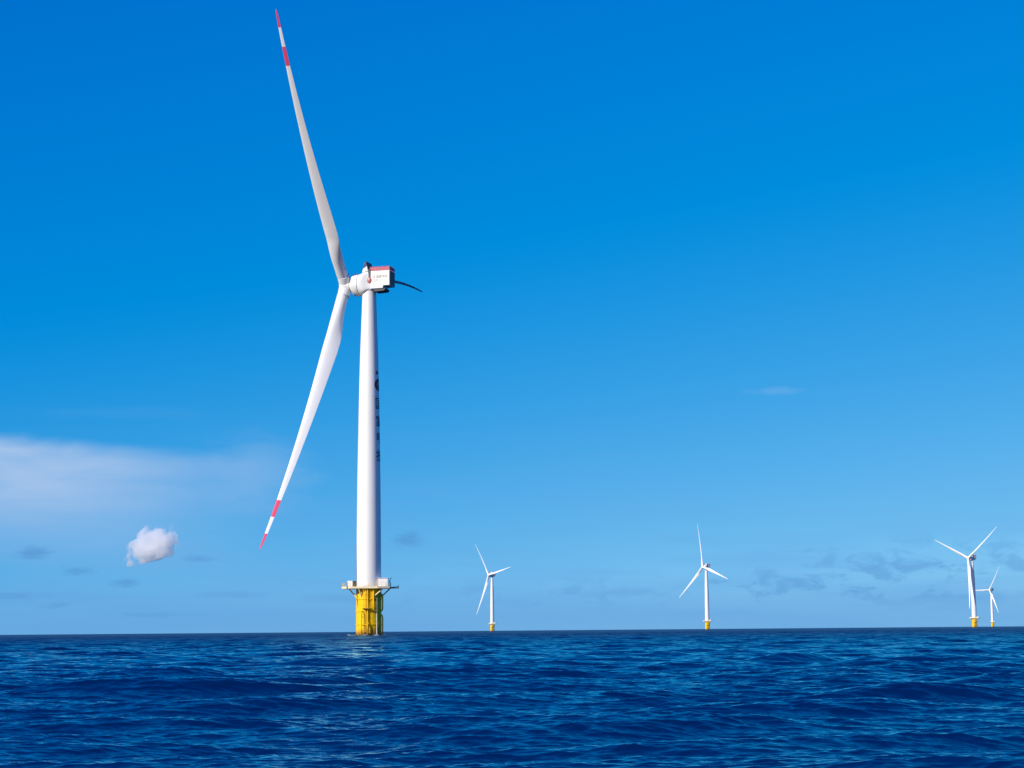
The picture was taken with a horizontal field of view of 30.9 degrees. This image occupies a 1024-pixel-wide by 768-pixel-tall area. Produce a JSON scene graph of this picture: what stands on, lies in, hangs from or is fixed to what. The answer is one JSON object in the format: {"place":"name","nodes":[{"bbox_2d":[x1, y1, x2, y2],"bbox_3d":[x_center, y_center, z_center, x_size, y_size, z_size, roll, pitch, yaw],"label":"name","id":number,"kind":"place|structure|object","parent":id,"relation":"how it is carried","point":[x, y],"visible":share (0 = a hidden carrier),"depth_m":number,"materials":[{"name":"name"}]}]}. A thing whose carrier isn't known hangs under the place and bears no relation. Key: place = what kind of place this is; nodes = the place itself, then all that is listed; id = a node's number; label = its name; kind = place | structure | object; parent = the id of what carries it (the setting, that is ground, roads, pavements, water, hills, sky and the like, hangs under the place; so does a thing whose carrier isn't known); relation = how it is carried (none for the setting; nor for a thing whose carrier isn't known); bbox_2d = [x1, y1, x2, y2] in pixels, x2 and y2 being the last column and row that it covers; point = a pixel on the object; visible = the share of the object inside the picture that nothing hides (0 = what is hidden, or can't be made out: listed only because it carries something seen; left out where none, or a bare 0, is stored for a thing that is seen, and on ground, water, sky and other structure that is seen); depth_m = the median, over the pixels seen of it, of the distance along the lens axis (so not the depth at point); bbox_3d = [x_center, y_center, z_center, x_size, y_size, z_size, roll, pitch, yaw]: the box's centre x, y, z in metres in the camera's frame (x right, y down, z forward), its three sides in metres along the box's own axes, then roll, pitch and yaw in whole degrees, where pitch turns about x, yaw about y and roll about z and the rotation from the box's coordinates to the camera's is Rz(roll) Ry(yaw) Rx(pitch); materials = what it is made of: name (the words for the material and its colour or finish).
{"place":"outdoors","nodes":[
{"label":"outdoors","id":0,"kind":"place"},
{"bbox_2d":[0,626,1023,767],"bbox_3d":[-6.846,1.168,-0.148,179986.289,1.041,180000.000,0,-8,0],"label":"sea","id":1,"kind":"structure","parent":0,"point":[917,697],"depth_m":32.09,"materials":[{"name":"liquid"}]},
{"bbox_2d":[260,10,421,634],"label":"wind turbine","id":2,"kind":"object","parent":1,"relation":"in","point":[369,584],"visible":1,"depth_m":524.58,"materials":[{"name":"white metal"}]},
{"bbox_2d":[477,549,508,630],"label":"wind turbine","id":3,"kind":"object","parent":1,"relation":"in","point":[492,622],"visible":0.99,"depth_m":3334.24,"materials":[{"name":"white metal"}]},
{"bbox_2d":[680,525,726,629],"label":"wind turbine","id":4,"kind":"object","parent":1,"relation":"in","point":[706,566],"visible":0.99,"depth_m":2986.20,"materials":[{"name":"white metal"}]},
{"bbox_2d":[935,529,994,627],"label":"wind turbine","id":5,"kind":"object","parent":1,"relation":"in","point":[972,557],"visible":0.99,"depth_m":2702.56,"materials":[{"name":"white metal"}]},
{"bbox_2d":[968,570,998,626],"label":"wind turbine","id":6,"kind":"object","parent":1,"relation":"in","point":[990,590],"visible":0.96,"depth_m":5059.17,"materials":[{"name":"white metal"}]},
{"bbox_2d":[0,0,1023,634],"label":"sky","id":7,"kind":"structure","parent":0,"point":[748,273],"materials":[{"name":"blue"}]}
]}

